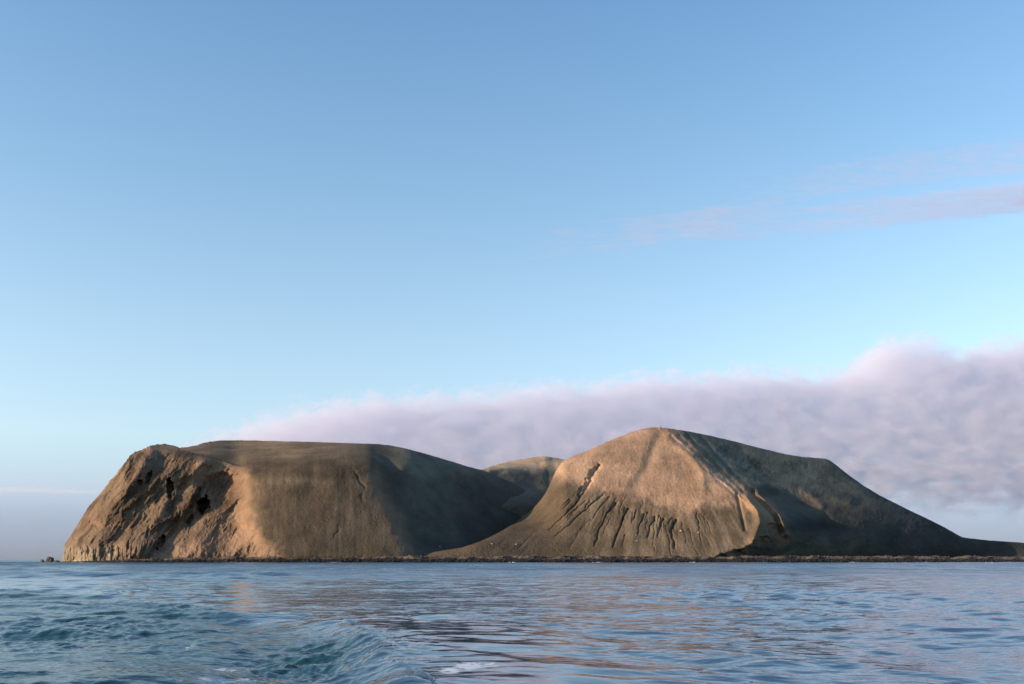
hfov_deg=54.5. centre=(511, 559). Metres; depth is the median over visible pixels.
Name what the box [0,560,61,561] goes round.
open sea
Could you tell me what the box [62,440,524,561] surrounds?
hill
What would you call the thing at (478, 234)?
sky
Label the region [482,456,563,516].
hill
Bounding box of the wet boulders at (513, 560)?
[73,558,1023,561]
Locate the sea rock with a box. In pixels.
[46,557,53,561]
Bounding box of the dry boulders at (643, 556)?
[72,555,1021,561]
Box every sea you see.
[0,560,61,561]
[0,562,1023,683]
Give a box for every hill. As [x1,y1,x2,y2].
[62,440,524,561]
[424,427,1023,557]
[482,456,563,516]
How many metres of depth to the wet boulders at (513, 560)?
1080.66 m
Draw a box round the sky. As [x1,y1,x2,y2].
[0,0,1023,559]
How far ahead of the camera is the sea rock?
1127.30 m
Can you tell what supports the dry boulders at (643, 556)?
on the beach
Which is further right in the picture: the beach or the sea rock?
the beach
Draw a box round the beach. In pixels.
[65,555,1023,561]

